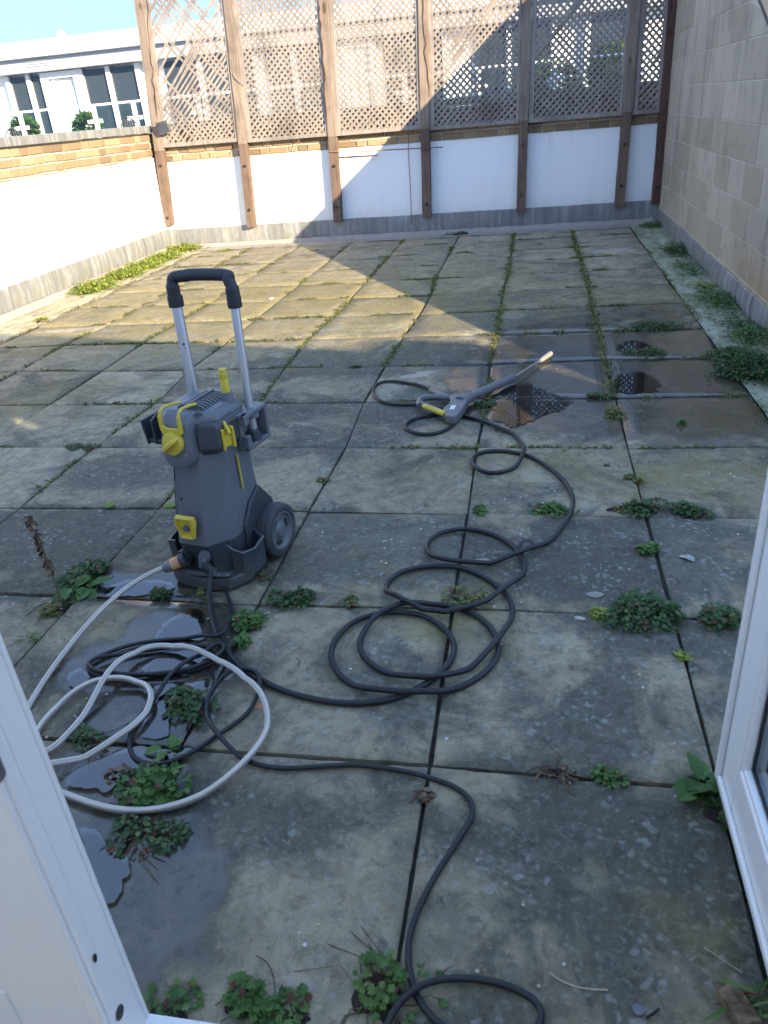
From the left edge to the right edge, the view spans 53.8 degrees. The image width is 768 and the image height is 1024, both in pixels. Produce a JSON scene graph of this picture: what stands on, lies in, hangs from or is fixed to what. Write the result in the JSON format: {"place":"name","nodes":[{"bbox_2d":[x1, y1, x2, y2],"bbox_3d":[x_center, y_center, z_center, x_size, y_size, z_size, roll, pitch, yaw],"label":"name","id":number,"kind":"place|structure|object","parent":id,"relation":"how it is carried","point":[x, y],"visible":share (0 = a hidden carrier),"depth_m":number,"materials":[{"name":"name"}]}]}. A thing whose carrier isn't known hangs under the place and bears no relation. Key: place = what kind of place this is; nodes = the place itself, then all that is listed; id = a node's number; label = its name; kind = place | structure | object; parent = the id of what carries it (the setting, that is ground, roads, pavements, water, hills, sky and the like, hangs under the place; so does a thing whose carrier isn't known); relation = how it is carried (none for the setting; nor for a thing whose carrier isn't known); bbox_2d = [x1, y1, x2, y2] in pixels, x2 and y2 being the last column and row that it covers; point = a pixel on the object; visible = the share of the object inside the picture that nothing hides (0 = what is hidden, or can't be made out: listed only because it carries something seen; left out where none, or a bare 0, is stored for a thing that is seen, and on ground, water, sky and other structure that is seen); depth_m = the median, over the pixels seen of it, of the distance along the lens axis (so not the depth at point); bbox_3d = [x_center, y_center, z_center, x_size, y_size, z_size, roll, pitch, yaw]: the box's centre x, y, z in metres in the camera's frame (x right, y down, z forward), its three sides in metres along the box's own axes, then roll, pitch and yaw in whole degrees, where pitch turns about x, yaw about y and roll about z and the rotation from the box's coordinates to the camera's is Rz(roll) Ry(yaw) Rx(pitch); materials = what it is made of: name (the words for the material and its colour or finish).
{"place":"outdoors","nodes":[
{"label":"outdoors","id":0,"kind":"place"},
{"bbox_2d":[0,250,201,343],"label":"margin path","id":1,"kind":"structure","parent":0,"point":[24,322],"depth_m":6.67,"materials":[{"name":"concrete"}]},
{"bbox_2d":[0,245,174,323],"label":"kerb fillet","id":2,"kind":"object","parent":1,"relation":"on","point":[29,307],"visible":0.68,"depth_m":6.84,"materials":[{"name":"concrete"}]},
{"bbox_2d":[65,276,121,295],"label":"weed clump","id":3,"kind":"object","parent":1,"relation":"on","point":[92,286],"visible":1,"depth_m":7.20,"materials":[{"name":"green plant"}]},
{"bbox_2d":[100,264,150,280],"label":"weed clump","id":4,"kind":"object","parent":1,"relation":"on","point":[124,273],"visible":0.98,"depth_m":7.76,"materials":[{"name":"green plant"}]},
{"bbox_2d":[120,255,167,270],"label":"weed clump","id":5,"kind":"object","parent":1,"relation":"on","point":[150,263],"visible":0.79,"depth_m":8.18,"materials":[{"name":"green plant"}]},
{"bbox_2d":[144,249,186,260],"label":"weed clump","id":6,"kind":"object","parent":1,"relation":"on","point":[165,254],"visible":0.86,"depth_m":8.62,"materials":[{"name":"green plant"}]},
{"bbox_2d":[0,0,371,43],"label":"sky","id":7,"kind":"structure","parent":0,"point":[20,20],"materials":[{"name":"blue"}]},
{"bbox_2d":[0,49,658,134],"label":"balustrade","id":8,"kind":"object","parent":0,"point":[96,121],"visible":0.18,"depth_m":13.81,"materials":[{"name":"white glass"}]},
{"bbox_2d":[0,227,767,1023],"bbox_3d":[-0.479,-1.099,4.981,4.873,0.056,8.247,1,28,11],"label":"paving","id":9,"kind":"structure","parent":0,"point":[630,897],"depth_m":2.18,"materials":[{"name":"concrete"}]},
{"bbox_2d":[25,594,76,618],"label":"weed clump","id":10,"kind":"object","parent":9,"relation":"on","point":[51,608],"visible":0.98,"depth_m":2.37,"materials":[{"name":"green plant"}]},
{"bbox_2d":[20,515,61,603],"bbox_3d":[-1.085,0.150,2.425,0.051,0.248,0.214,-24,33,-31],"label":"dry stalk","id":11,"kind":"object","parent":10,"relation":"on","point":[30,522],"visible":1,"depth_m":2.42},
{"bbox_2d":[50,556,111,588],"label":"weed clump","id":12,"kind":"object","parent":9,"relation":"on","point":[70,574],"visible":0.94,"depth_m":2.52,"materials":[{"name":"green plant"}]},
{"bbox_2d":[52,570,112,603],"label":"weed clump","id":13,"kind":"object","parent":9,"relation":"on","point":[80,593],"visible":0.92,"depth_m":2.45,"materials":[{"name":"green plant"}]},
{"bbox_2d":[0,125,172,314],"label":"parapet wall","id":14,"kind":"structure","parent":9,"relation":"on","point":[74,206],"depth_m":7.32,"materials":[{"name":"white paint"}]},
{"bbox_2d":[62,722,129,775],"bbox_3d":[-0.693,0.565,1.827,0.154,0.048,0.174,-11,28,-10],"label":"weed clump","id":15,"kind":"object","parent":9,"relation":"on","point":[89,738],"visible":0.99,"depth_m":1.84,"materials":[{"name":"green plant"}]},
{"bbox_2d":[103,763,160,785],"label":"weed clump","id":16,"kind":"object","parent":9,"relation":"on","point":[124,771],"visible":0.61,"depth_m":1.74,"materials":[{"name":"brown plant"}]},
{"bbox_2d":[90,796,191,882],"bbox_3d":[-0.508,0.673,1.598,0.266,0.044,0.222,1,28,11],"label":"weed clump","id":17,"kind":"object","parent":9,"relation":"on","point":[140,828],"visible":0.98,"depth_m":1.58,"materials":[{"name":"green plant"}]},
{"bbox_2d":[27,553,270,813],"bbox_3d":[-0.591,0.385,2.019,0.704,0.130,0.906,1,28,11],"label":"garden hose","id":18,"kind":"object","parent":9,"relation":"on","point":[179,560],"visible":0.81,"depth_m":1.92,"materials":[{"name":"plastic"}]},
{"bbox_2d":[113,757,196,805],"bbox_3d":[-0.516,0.612,1.700,0.171,0.057,0.167,18,35,36],"label":"weed clump","id":19,"kind":"object","parent":9,"relation":"on","point":[159,787],"visible":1,"depth_m":1.69,"materials":[{"name":"green plant"}]},
{"bbox_2d":[148,585,173,601],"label":"weed clump","id":20,"kind":"object","parent":9,"relation":"on","point":[161,594],"visible":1,"depth_m":2.39,"materials":[{"name":"green plant"}]},
{"bbox_2d":[144,734,183,760],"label":"weed clump","id":21,"kind":"object","parent":9,"relation":"on","point":[173,741],"visible":0.99,"depth_m":1.80,"materials":[{"name":"green plant"}]},
{"bbox_2d":[142,977,204,1018],"bbox_3d":[-0.368,0.839,1.271,0.134,0.036,0.116,1,28,11],"label":"weed clump","id":22,"kind":"object","parent":9,"relation":"on","point":[176,1010],"visible":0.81,"depth_m":1.28,"materials":[{"name":"green plant"}]},
{"bbox_2d":[146,1013,215,1023],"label":"door threshold","id":23,"kind":"object","parent":9,"relation":"on","point":[155,1019],"depth_m":1.23,"materials":[{"name":"white plastic"}]},
{"bbox_2d":[161,684,220,725],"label":"weed clump","id":24,"kind":"object","parent":9,"relation":"on","point":[191,709],"visible":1,"depth_m":1.92,"materials":[{"name":"green plant"}]},
{"bbox_2d":[140,268,295,590],"bbox_3d":[-0.557,-0.243,2.339,0.336,0.935,0.379,7,30,22],"label":"pressure washer","id":25,"kind":"object","parent":9,"relation":"on","point":[235,520],"visible":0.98,"depth_m":2.32,"materials":[{"name":"plastic"}]},
{"bbox_2d":[231,631,252,649],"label":"weed clump","id":26,"kind":"object","parent":9,"relation":"on","point":[246,640],"visible":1,"depth_m":2.14,"materials":[{"name":"green plant"}]},
{"bbox_2d":[215,969,273,1023],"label":"weed clump","id":27,"kind":"object","parent":9,"relation":"on","point":[247,1000],"visible":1,"depth_m":1.26,"materials":[{"name":"green plant"}]},
{"bbox_2d":[228,608,280,636],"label":"weed clump","id":28,"kind":"object","parent":9,"relation":"on","point":[245,622],"visible":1,"depth_m":2.22,"materials":[{"name":"green plant"}]},
{"bbox_2d":[255,982,312,1023],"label":"weed clump","id":29,"kind":"object","parent":9,"relation":"on","point":[298,1014],"visible":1,"depth_m":1.25,"materials":[{"name":"green plant"}]},
{"bbox_2d":[265,585,316,610],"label":"weed clump","id":30,"kind":"object","parent":9,"relation":"on","point":[298,597],"visible":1,"depth_m":2.31,"materials":[{"name":"green plant"}]},
{"bbox_2d":[86,587,544,1023],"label":"power cable","id":31,"kind":"object","parent":9,"relation":"on","point":[414,989],"visible":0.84,"depth_m":1.71,"materials":[{"name":"black rubber"}]},
{"bbox_2d":[293,926,450,1023],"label":"weed clump","id":32,"kind":"object","parent":9,"relation":"on","point":[376,995],"visible":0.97,"depth_m":1.26,"materials":[{"name":"green plant"}]},
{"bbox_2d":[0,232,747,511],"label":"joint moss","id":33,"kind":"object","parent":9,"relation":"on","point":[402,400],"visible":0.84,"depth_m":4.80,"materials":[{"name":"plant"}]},
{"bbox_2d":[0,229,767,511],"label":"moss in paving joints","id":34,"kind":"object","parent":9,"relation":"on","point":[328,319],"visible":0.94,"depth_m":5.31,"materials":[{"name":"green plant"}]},
{"bbox_2d":[198,380,574,706],"bbox_3d":[0.132,-0.169,2.925,1.174,0.145,2.502,1,28,11],"label":"pressure hose","id":35,"kind":"object","parent":9,"relation":"on","point":[205,565],"visible":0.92,"depth_m":2.19,"materials":[{"name":"black rubber"}]},
{"bbox_2d":[136,80,658,244],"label":"parapet wall","id":36,"kind":"structure","parent":9,"relation":"on","point":[571,172],"depth_m":8.52,"materials":[{"name":"white paint"}]},
{"bbox_2d":[134,0,174,225],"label":"trellis post","id":37,"kind":"object","parent":36,"relation":"attached to","point":[163,179],"visible":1,"depth_m":8.59,"materials":[{"name":"red wood"}]},
{"bbox_2d":[144,0,237,147],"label":"garden trellis","id":38,"kind":"object","parent":37,"relation":"attached to","point":[195,51],"visible":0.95,"depth_m":8.35,"materials":[{"name":"wood"}]},
{"bbox_2d":[223,0,256,227],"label":"trellis post","id":39,"kind":"object","parent":36,"relation":"attached to","point":[246,173],"visible":0.99,"depth_m":8.44,"materials":[{"name":"red wood"}]},
{"bbox_2d":[233,0,327,142],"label":"garden trellis","id":40,"kind":"object","parent":39,"relation":"attached to","point":[249,127],"visible":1,"depth_m":8.16,"materials":[{"name":"wood"}]},
{"bbox_2d":[318,0,342,221],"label":"trellis post","id":41,"kind":"object","parent":36,"relation":"attached to","point":[333,145],"visible":0.98,"depth_m":8.27,"materials":[{"name":"red wood"}]},
{"bbox_2d":[328,0,419,135],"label":"garden trellis","id":42,"kind":"object","parent":41,"relation":"attached to","point":[335,51],"visible":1,"depth_m":7.99,"materials":[{"name":"wood"}]},
{"bbox_2d":[418,0,431,216],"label":"trellis post","id":43,"kind":"object","parent":36,"relation":"attached to","point":[425,136],"visible":0.98,"depth_m":8.09,"materials":[{"name":"red wood"}]},
{"bbox_2d":[428,0,521,130],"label":"garden trellis","id":44,"kind":"object","parent":43,"relation":"attached to","point":[458,39],"visible":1,"depth_m":7.82,"materials":[{"name":"wood"}]},
{"bbox_2d":[516,0,531,211],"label":"trellis post","id":45,"kind":"object","parent":36,"relation":"attached to","point":[526,20],"visible":1,"depth_m":7.89,"materials":[{"name":"red wood"}]},
{"bbox_2d":[528,0,629,122],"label":"garden trellis","id":46,"kind":"object","parent":45,"relation":"attached to","point":[573,8],"visible":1,"depth_m":7.65,"materials":[{"name":"wood"}]},
{"bbox_2d":[614,0,640,206],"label":"trellis post","id":47,"kind":"object","parent":36,"relation":"attached to","point":[629,80],"visible":1,"depth_m":7.73,"materials":[{"name":"red wood"}]},
{"bbox_2d":[632,0,668,114],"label":"garden trellis","id":48,"kind":"object","parent":47,"relation":"attached to","point":[641,53],"visible":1,"depth_m":7.54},
{"bbox_2d":[651,0,676,203],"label":"trellis post","id":49,"kind":"object","parent":36,"relation":"attached to","point":[663,110],"visible":0.85,"depth_m":7.68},
{"bbox_2d":[407,785,436,805],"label":"weed clump","id":50,"kind":"object","parent":9,"relation":"on","point":[426,794],"visible":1,"depth_m":1.61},
{"bbox_2d":[440,585,496,610],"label":"weed clump","id":51,"kind":"object","parent":9,"relation":"on","point":[466,599],"visible":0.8,"depth_m":2.25,"materials":[{"name":"green plant"}]},
{"bbox_2d":[416,351,552,423],"bbox_3d":[0.490,-0.690,3.928,0.349,0.068,1.128,14,33,31],"label":"spray gun","id":52,"kind":"object","parent":9,"relation":"on","point":[453,411],"visible":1,"depth_m":3.68,"materials":[{"name":"plastic"}]},
{"bbox_2d":[527,500,569,518],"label":"weed clump","id":53,"kind":"object","parent":9,"relation":"on","point":[552,508],"visible":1,"depth_m":2.69,"materials":[{"name":"green plant"}]},
{"bbox_2d":[518,747,587,804],"bbox_3d":[0.366,0.576,1.645,0.133,0.034,0.165,-22,32,-29],"label":"weed clump","id":54,"kind":"object","parent":9,"relation":"on","point":[562,773],"visible":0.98,"depth_m":1.64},
{"bbox_2d":[588,605,608,622],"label":"weed clump","id":55,"kind":"object","parent":9,"relation":"on","point":[596,613],"visible":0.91,"depth_m":2.12,"materials":[{"name":"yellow plant"}]},
{"bbox_2d":[590,763,630,789],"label":"weed clump","id":56,"kind":"object","parent":9,"relation":"on","point":[608,777],"visible":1,"depth_m":1.62,"materials":[{"name":"green plant"}]},
{"bbox_2d":[605,405,627,418],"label":"weed clump","id":57,"kind":"object","parent":9,"relation":"on","point":[615,411],"visible":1,"depth_m":3.44,"materials":[{"name":"green plant"}]},
{"bbox_2d":[599,587,686,635],"bbox_3d":[0.727,0.277,2.102,0.207,0.077,0.239,17,35,35],"label":"weed clump","id":58,"kind":"object","parent":9,"relation":"on","point":[637,610],"visible":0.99,"depth_m":2.10,"materials":[{"name":"green plant"}]},
{"bbox_2d":[622,345,667,357],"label":"weed clump","id":59,"kind":"object","parent":9,"relation":"on","point":[645,352],"visible":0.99,"depth_m":4.18,"materials":[{"name":"green plant"}]},
{"bbox_2d":[620,496,672,519],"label":"weed clump","id":60,"kind":"object","parent":9,"relation":"on","point":[645,508],"visible":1,"depth_m":2.64,"materials":[{"name":"green plant"}]},
{"bbox_2d":[634,541,660,555],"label":"weed clump","id":61,"kind":"object","parent":9,"relation":"on","point":[650,547],"visible":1,"depth_m":2.40,"materials":[{"name":"green plant"}]},
{"bbox_2d":[617,319,691,330],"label":"weed clump","id":62,"kind":"object","parent":9,"relation":"on","point":[648,324],"visible":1,"depth_m":4.63,"materials":[{"name":"green plant"}]},
{"bbox_2d":[669,499,716,522],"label":"weed clump","id":63,"kind":"object","parent":9,"relation":"on","point":[688,510],"visible":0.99,"depth_m":2.59,"materials":[{"name":"green plant"}]},
{"bbox_2d":[671,751,723,810],"bbox_3d":[0.675,0.573,1.568,0.150,0.078,0.155,1,28,11],"label":"weed clump","id":64,"kind":"object","parent":9,"relation":"on","point":[688,789],"visible":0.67,"depth_m":1.56,"materials":[{"name":"green plant"}]},
{"bbox_2d":[656,0,767,334],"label":"block wall","id":65,"kind":"structure","parent":9,"relation":"on","point":[712,212],"depth_m":5.44,"materials":[{"name":"concrete"}]},
{"bbox_2d":[695,791,729,832],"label":"weed clump","id":66,"kind":"object","parent":9,"relation":"on","point":[713,813],"visible":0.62,"depth_m":1.53,"materials":[{"name":"green plant"}]},
{"bbox_2d":[690,602,741,632],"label":"weed clump","id":67,"kind":"object","parent":9,"relation":"on","point":[721,616],"visible":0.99,"depth_m":2.06,"materials":[{"name":"green plant"}]},
{"bbox_2d":[701,977,767,1023],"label":"weed clump","id":68,"kind":"object","parent":9,"relation":"on","point":[751,993],"visible":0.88,"depth_m":1.20,"materials":[{"name":"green plant"}]},
{"bbox_2d":[712,978,761,1023],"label":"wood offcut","id":69,"kind":"object","parent":9,"relation":"on","point":[734,1001],"visible":0.91,"depth_m":1.19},
{"bbox_2d":[180,224,632,251],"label":"back margin path","id":70,"kind":"structure","parent":0,"point":[435,236],"depth_m":8.63,"materials":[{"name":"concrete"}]},
{"bbox_2d":[163,241,204,251],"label":"weed clump","id":71,"kind":"object","parent":70,"relation":"on","point":[183,247],"visible":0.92,"depth_m":9.09,"materials":[{"name":"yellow plant"}]},
{"bbox_2d":[175,217,653,247],"bbox_3d":[0.170,-3.218,8.786,5.640,0.056,0.076,1,28,11],"label":"kerb fillet","id":72,"kind":"object","parent":70,"relation":"on","point":[468,230],"visible":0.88,"depth_m":8.71,"materials":[{"name":"concrete"}]},
{"bbox_2d":[631,223,767,416],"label":"gutter path","id":73,"kind":"structure","parent":0,"point":[650,239],"depth_m":5.22,"materials":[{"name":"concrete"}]},
{"bbox_2d":[654,240,690,257],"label":"weed clump","id":74,"kind":"object","parent":73,"relation":"on","point":[680,249],"visible":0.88,"depth_m":6.61,"materials":[{"name":"green plant"}]},
{"bbox_2d":[668,257,708,275],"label":"weed clump","id":75,"kind":"object","parent":73,"relation":"on","point":[692,268],"visible":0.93,"depth_m":6.03,"materials":[{"name":"green plant"}]},
{"bbox_2d":[683,287,742,312],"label":"weed clump","id":76,"kind":"object","parent":73,"relation":"on","point":[716,300],"visible":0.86,"depth_m":5.03,"materials":[{"name":"green plant"}]},
{"bbox_2d":[701,344,755,360],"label":"weed clump","id":77,"kind":"object","parent":73,"relation":"on","point":[718,351],"visible":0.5,"depth_m":4.04,"materials":[{"name":"green plant"}]},
{"bbox_2d":[703,306,758,331],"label":"weed clump","id":78,"kind":"object","parent":73,"relation":"on","point":[735,325],"visible":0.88,"depth_m":4.58,"materials":[{"name":"green plant"}]},
{"bbox_2d":[705,339,767,385],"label":"weed clump","id":79,"kind":"object","parent":73,"relation":"on","point":[746,366],"visible":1,"depth_m":3.77,"materials":[{"name":"green plant"}]},
{"bbox_2d":[719,324,767,345],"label":"weed clump","id":80,"kind":"object","parent":73,"relation":"on","point":[748,335],"visible":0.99,"depth_m":4.27,"materials":[{"name":"green plant"}]},
{"bbox_3d":[-0.286,-0.038,0.653,1.780,2.000,0.080,1,28,11],"label":"door frame","id":81,"kind":"object","parent":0,"visible":0},
{"bbox_2d":[0,634,148,1023],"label":"door leaf","id":82,"kind":"object","parent":81,"relation":"attached to","point":[63,958],"visible":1,"depth_m":1.00,"materials":[{"name":"white plastic"}]},
{"bbox_2d":[714,472,767,974],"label":"door leaf","id":83,"kind":"object","parent":81,"relation":"attached to","point":[741,772],"visible":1,"depth_m":1.35,"materials":[{"name":"white plastic"}]},
{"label":"terrace path","id":84,"kind":"structure","parent":0,"visible":0},
{"bbox_2d":[9,115,41,135],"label":"ball shrub","id":85,"kind":"object","parent":84,"relation":"on","point":[32,124],"visible":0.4,"depth_m":14.96,"materials":[{"name":"green plant"}]},
{"bbox_2d":[71,110,103,139],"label":"ball shrub","id":86,"kind":"object","parent":84,"relation":"on","point":[80,122],"visible":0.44,"depth_m":14.69,"materials":[{"name":"green plant"}]},
{"bbox_2d":[0,0,664,137],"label":"penthouse building","id":87,"kind":"structure","parent":84,"relation":"on","point":[83,69],"depth_m":14.80,"materials":[{"name":"white paint"}]},
{"bbox_2d":[10,77,35,131],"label":"window","id":88,"kind":"structure","parent":87,"relation":"in","point":[19,85],"depth_m":15.63,"materials":[{"name":"grey glass"}]},
{"bbox_2d":[31,75,52,133],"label":"window","id":89,"kind":"structure","parent":87,"relation":"in","point":[36,82],"depth_m":15.63,"materials":[{"name":"grey glass"}]},
{"bbox_2d":[39,69,87,132],"bbox_3d":[-6.482,-8.063,15.721,0.850,1.900,0.150,1,28,11],"label":"door frame","id":90,"kind":"structure","parent":87,"relation":"in","point":[45,77],"depth_m":15.39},
{"bbox_2d":[50,78,80,131],"bbox_3d":[-6.461,-8.032,15.777,0.570,1.750,0.065,1,28,11],"label":"door panel","id":91,"kind":"structure","parent":87,"relation":"in","point":[64,96],"depth_m":15.52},
{"bbox_2d":[83,68,116,137],"bbox_3d":[-5.734,-8.065,15.610,0.520,1.850,0.060,1,28,11],"label":"window","id":92,"kind":"structure","parent":87,"relation":"in","point":[95,79],"depth_m":15.36,"materials":[{"name":"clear glass"}]},
{"bbox_2d":[110,65,146,135],"bbox_3d":[-5.125,-8.056,15.492,0.540,1.850,0.060,1,28,11],"label":"window","id":93,"kind":"structure","parent":87,"relation":"in","point":[124,79],"depth_m":15.24,"materials":[{"name":"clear glass"}]},
{"bbox_2d":[164,59,204,130],"bbox_3d":[-3.928,-8.039,15.261,0.700,1.850,0.060,1,28,11],"label":"window","id":94,"kind":"structure","parent":87,"relation":"in","point":[168,64],"depth_m":14.98,"materials":[{"name":"grey glass"}]},
{"bbox_2d":[201,53,258,127],"bbox_3d":[-2.995,-8.025,15.081,1.000,1.850,0.060,1,28,11],"label":"window","id":95,"kind":"structure","parent":87,"relation":"in","point":[222,85],"depth_m":14.88,"materials":[{"name":"grey glass"}]},
{"bbox_2d":[265,49,294,120],"bbox_3d":[-1.964,-8.010,14.881,0.500,1.850,0.060,1,28,11],"label":"window","id":96,"kind":"structure","parent":87,"relation":"in","point":[288,53],"depth_m":14.65,"materials":[{"name":"grey glass"}]},
{"bbox_2d":[295,46,322,110],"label":"window","id":97,"kind":"structure","parent":87,"relation":"in","point":[315,47],"depth_m":14.57,"materials":[{"name":"grey glass"}]},
{"bbox_2d":[337,38,380,107],"bbox_3d":[-0.434,-7.976,14.552,0.730,1.900,0.150,1,28,11],"label":"door frame","id":98,"kind":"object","parent":87,"relation":"in","point":[373,39],"depth_m":14.27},
{"bbox_2d":[348,47,373,115],"bbox_3d":[-0.414,-7.945,14.608,0.450,1.750,0.065,1,28,11],"label":"door panel","id":99,"kind":"structure","parent":87,"relation":"in","point":[361,48],"depth_m":14.37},
{"bbox_2d":[383,33,443,107],"bbox_3d":[0.588,-7.974,14.388,1.100,1.850,0.060,1,28,11],"label":"window","id":100,"kind":"structure","parent":87,"relation":"in","point":[437,34],"depth_m":14.17,"materials":[{"name":"grey glass"}]},
{"bbox_2d":[475,26,504,104],"bbox_3d":[1.987,-7.953,14.118,0.550,1.850,0.060,1,28,11],"label":"window","id":101,"kind":"structure","parent":87,"relation":"in","point":[496,27],"depth_m":13.87,"materials":[{"name":"grey glass"}]},
{"bbox_2d":[512,21,550,92],"bbox_3d":[2.714,-7.943,13.977,0.670,1.850,0.060,1,28,11],"label":"window","id":102,"kind":"structure","parent":87,"relation":"in","point":[516,25],"depth_m":13.67,"materials":[{"name":"grey glass"}]},
{"bbox_2d":[590,13,625,71],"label":"window","id":103,"kind":"structure","parent":87,"relation":"in","point":[618,14],"depth_m":13.38,"materials":[{"name":"grey glass"}]},
{"bbox_2d":[534,57,583,96],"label":"ball shrub","id":104,"kind":"object","parent":84,"relation":"on","point":[561,72],"visible":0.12,"depth_m":12.97,"materials":[{"name":"green plant"}]},
{"bbox_2d":[587,39,623,85],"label":"ball shrub","id":105,"kind":"object","parent":84,"relation":"on","point":[601,62],"visible":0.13,"depth_m":12.62,"materials":[{"name":"green plant"}]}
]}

